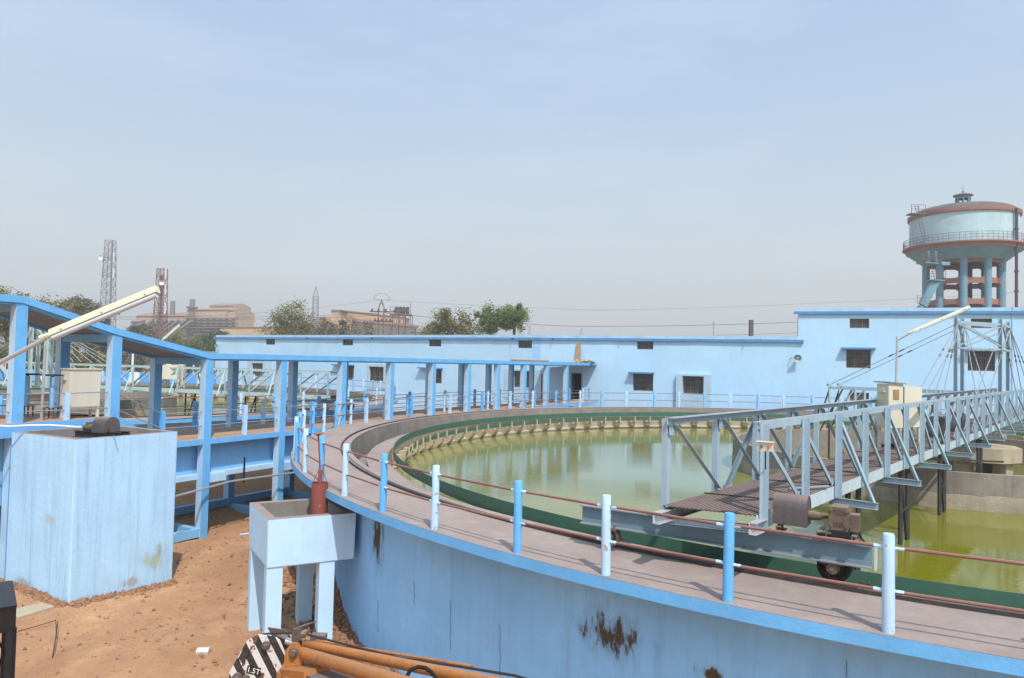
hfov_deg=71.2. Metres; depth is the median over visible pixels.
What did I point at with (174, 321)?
factory
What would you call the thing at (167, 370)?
control cabinet
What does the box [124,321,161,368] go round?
tree
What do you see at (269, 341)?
window
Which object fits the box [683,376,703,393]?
window
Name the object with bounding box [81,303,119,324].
tree
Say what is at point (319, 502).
gate valve
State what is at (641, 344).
window
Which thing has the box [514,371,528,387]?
window
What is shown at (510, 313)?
tree
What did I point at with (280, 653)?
crane jib
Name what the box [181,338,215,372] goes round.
tree
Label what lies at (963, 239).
water tower
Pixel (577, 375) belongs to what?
dark doorway
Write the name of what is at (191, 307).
chimney
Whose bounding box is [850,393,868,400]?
window
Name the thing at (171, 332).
street lamp
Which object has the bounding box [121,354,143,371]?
hut
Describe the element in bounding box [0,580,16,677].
black stand
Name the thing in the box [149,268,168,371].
lattice mast
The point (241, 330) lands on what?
shed
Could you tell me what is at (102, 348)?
tree
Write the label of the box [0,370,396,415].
guard railing
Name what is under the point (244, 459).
valve spindle
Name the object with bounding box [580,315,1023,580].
scraper bridge
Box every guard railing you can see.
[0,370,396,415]
[293,391,1023,633]
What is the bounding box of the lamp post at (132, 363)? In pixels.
[131,354,133,379]
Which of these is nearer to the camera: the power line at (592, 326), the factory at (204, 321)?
the power line at (592, 326)
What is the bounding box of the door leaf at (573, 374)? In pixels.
[571,373,574,398]
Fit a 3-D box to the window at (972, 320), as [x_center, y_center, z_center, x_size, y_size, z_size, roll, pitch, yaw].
[28.773,-0.949,43.922,1.051,0.582,0.456,1,-2,0]
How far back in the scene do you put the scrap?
13.73 m
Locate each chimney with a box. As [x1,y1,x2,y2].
[170,301,174,314]
[186,299,197,341]
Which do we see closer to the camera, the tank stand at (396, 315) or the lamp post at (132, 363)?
the lamp post at (132, 363)
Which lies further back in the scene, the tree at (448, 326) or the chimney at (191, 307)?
the chimney at (191, 307)
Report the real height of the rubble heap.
0.323 m
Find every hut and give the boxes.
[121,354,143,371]
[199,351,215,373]
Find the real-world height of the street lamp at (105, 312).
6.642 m
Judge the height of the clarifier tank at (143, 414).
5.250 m
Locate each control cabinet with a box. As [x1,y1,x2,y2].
[59,368,102,418]
[162,364,185,387]
[874,381,921,448]
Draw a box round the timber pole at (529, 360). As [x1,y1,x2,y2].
[511,359,548,361]
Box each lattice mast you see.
[96,240,117,370]
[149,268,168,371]
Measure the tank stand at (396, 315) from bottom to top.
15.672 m
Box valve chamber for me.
[240,498,355,641]
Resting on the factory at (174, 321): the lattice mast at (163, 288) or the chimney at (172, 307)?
the chimney at (172, 307)
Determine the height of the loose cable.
0.285 m
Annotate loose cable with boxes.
[70,414,103,416]
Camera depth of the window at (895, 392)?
16.92 m
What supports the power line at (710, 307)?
attached to the electricity pole at (383, 311)
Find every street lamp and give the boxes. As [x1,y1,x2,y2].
[0,285,160,364]
[162,324,179,340]
[894,305,969,436]
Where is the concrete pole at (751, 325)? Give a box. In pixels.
[749,320,753,335]
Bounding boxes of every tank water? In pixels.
[166,398,326,414]
[395,428,1023,593]
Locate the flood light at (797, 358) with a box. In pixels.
[794,355,801,361]
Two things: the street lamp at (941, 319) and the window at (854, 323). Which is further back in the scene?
the window at (854, 323)
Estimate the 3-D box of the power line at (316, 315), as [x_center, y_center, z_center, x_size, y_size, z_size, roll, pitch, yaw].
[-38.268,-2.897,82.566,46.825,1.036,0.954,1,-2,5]
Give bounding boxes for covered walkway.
[0,294,597,577]
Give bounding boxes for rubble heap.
[570,359,595,362]
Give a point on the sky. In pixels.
(606, 159)
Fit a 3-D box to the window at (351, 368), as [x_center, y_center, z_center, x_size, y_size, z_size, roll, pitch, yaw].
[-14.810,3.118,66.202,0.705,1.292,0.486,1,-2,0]
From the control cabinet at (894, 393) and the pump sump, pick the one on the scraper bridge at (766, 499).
the control cabinet at (894, 393)
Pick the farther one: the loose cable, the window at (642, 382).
the window at (642, 382)
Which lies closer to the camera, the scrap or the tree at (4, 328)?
the scrap
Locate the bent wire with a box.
[19,620,57,657]
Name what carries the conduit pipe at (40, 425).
attached to the covered walkway
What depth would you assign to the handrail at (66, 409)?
25.78 m
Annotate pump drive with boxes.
[73,417,130,437]
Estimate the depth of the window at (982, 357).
43.84 m
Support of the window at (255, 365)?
in the building at (691, 369)
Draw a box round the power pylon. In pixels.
[312,287,318,333]
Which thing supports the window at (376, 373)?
in the building at (691, 369)
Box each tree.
[0,285,56,368]
[0,326,70,369]
[36,295,89,346]
[53,342,106,370]
[60,294,110,351]
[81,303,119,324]
[86,346,106,369]
[121,351,163,371]
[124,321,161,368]
[152,329,182,364]
[169,328,207,372]
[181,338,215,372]
[195,329,231,350]
[247,295,318,334]
[302,316,348,334]
[332,316,380,334]
[411,306,484,334]
[464,299,512,334]
[497,302,532,334]
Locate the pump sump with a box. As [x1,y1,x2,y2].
[5,426,177,602]
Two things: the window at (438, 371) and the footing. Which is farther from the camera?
the window at (438, 371)
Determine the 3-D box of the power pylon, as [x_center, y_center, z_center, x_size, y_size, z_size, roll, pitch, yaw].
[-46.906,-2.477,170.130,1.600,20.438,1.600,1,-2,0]
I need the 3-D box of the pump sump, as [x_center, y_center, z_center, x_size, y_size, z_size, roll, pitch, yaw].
[-10.359,4.395,17.710,2.674,4.192,2.560,0,-2,29]
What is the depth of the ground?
15.37 m
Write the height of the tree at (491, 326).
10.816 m
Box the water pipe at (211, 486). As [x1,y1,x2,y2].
[175,472,294,496]
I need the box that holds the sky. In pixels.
[0,0,1023,352]
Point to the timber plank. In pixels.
(578, 353)
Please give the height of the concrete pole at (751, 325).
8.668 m
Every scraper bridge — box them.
[0,327,362,414]
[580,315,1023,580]
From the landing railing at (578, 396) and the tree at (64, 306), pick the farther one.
the tree at (64, 306)
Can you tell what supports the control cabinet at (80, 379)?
on the covered walkway
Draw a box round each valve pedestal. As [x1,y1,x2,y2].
[23,373,39,416]
[40,374,63,418]
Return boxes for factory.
[131,313,193,360]
[187,303,253,350]
[318,309,416,334]
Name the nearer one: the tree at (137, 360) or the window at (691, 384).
the window at (691, 384)
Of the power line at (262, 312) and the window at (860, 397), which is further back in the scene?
the power line at (262, 312)
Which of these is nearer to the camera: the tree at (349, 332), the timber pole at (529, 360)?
the timber pole at (529, 360)
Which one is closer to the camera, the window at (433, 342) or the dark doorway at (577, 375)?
the dark doorway at (577, 375)
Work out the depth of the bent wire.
14.51 m
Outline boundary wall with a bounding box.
[0,369,215,383]
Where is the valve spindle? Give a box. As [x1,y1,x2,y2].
[243,457,245,482]
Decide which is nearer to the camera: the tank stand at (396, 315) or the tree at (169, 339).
the tree at (169, 339)
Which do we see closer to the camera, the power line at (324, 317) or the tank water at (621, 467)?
the tank water at (621, 467)
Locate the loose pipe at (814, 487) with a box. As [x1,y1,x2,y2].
[788,485,828,489]
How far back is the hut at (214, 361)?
99.92 m
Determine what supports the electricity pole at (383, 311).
on the ground
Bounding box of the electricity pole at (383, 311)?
[370,293,402,334]
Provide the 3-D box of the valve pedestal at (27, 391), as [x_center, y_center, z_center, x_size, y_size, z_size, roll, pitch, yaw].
[-13.255,1.525,19.548,0.640,1.188,0.640,1,-2,0]
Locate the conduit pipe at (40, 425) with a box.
[0,424,81,427]
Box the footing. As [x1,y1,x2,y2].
[16,602,54,618]
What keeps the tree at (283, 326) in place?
on the ground
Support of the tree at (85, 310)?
on the ground
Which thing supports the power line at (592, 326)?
attached to the electricity pole at (383, 311)
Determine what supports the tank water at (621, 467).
in the clarifier tank at (463, 586)
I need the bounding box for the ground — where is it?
[0,352,393,677]
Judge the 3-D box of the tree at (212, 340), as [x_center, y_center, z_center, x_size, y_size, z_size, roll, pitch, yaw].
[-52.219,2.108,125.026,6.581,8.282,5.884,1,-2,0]
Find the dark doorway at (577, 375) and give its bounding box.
[575,373,581,398]
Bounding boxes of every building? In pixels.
[213,335,803,411]
[794,306,1023,417]
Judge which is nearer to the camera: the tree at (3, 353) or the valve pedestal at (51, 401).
the valve pedestal at (51, 401)
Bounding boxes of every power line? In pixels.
[176,300,375,316]
[276,313,367,316]
[283,315,377,318]
[388,313,792,326]
[390,292,1017,309]
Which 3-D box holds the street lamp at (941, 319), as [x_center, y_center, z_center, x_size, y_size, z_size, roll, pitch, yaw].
[10.099,0.830,17.212,1.606,3.296,0.244,1,-2,23]
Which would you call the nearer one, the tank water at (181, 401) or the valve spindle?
the valve spindle
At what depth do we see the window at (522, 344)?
56.04 m
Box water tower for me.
[902,191,1023,307]
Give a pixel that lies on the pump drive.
(102, 426)
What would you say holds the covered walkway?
on the ground
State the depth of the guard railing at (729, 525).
9.07 m
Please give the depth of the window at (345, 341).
66.67 m
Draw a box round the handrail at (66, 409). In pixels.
[0,388,567,434]
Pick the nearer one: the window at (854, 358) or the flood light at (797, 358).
the window at (854, 358)
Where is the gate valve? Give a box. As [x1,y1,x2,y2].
[311,432,327,514]
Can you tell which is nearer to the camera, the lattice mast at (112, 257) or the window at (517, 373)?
the window at (517, 373)
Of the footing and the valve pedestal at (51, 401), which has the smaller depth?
the footing
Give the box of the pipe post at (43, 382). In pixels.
[40,347,46,420]
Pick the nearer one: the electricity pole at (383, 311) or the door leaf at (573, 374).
the door leaf at (573, 374)
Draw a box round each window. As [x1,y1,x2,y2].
[253,363,262,375]
[267,339,274,344]
[343,339,352,344]
[348,366,353,379]
[370,367,382,380]
[430,339,440,345]
[436,369,441,383]
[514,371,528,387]
[519,341,531,347]
[633,374,652,390]
[637,341,652,348]
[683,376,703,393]
[846,349,870,367]
[850,319,868,327]
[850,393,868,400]
[893,390,898,399]
[968,351,994,370]
[971,319,991,327]
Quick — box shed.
[220,327,314,334]
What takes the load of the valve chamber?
on the ground
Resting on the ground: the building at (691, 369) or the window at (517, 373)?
the building at (691, 369)
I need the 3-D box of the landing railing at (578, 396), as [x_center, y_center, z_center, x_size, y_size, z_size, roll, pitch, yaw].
[4.765,3.846,48.934,0.416,1.000,3.543,0,-2,29]
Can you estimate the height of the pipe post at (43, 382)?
1.911 m
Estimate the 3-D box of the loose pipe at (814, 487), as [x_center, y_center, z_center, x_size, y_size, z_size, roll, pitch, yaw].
[4.506,2.255,10.864,0.783,0.044,0.044,2,-2,-23]
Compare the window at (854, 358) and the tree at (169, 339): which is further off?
the tree at (169, 339)
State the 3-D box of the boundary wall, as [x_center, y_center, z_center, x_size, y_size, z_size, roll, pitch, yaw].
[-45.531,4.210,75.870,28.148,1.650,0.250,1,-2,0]
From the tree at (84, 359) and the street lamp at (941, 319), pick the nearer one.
the street lamp at (941, 319)
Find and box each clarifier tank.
[0,382,397,430]
[290,407,1023,677]
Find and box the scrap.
[196,647,209,654]
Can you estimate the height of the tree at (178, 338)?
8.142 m
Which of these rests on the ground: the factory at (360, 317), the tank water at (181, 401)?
the factory at (360, 317)
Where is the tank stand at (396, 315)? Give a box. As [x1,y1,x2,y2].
[389,305,412,334]
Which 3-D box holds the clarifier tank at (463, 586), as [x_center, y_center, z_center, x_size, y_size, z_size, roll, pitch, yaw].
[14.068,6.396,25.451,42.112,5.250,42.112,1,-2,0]
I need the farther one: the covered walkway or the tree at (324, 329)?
the tree at (324, 329)
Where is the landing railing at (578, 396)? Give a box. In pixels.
[568,387,589,402]
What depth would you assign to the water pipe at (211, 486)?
23.66 m
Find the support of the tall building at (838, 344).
on the ground
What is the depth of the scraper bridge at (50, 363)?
38.23 m
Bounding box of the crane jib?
[229,621,526,677]
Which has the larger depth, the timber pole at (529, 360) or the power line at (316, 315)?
the power line at (316, 315)
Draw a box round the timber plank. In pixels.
[576,343,580,360]

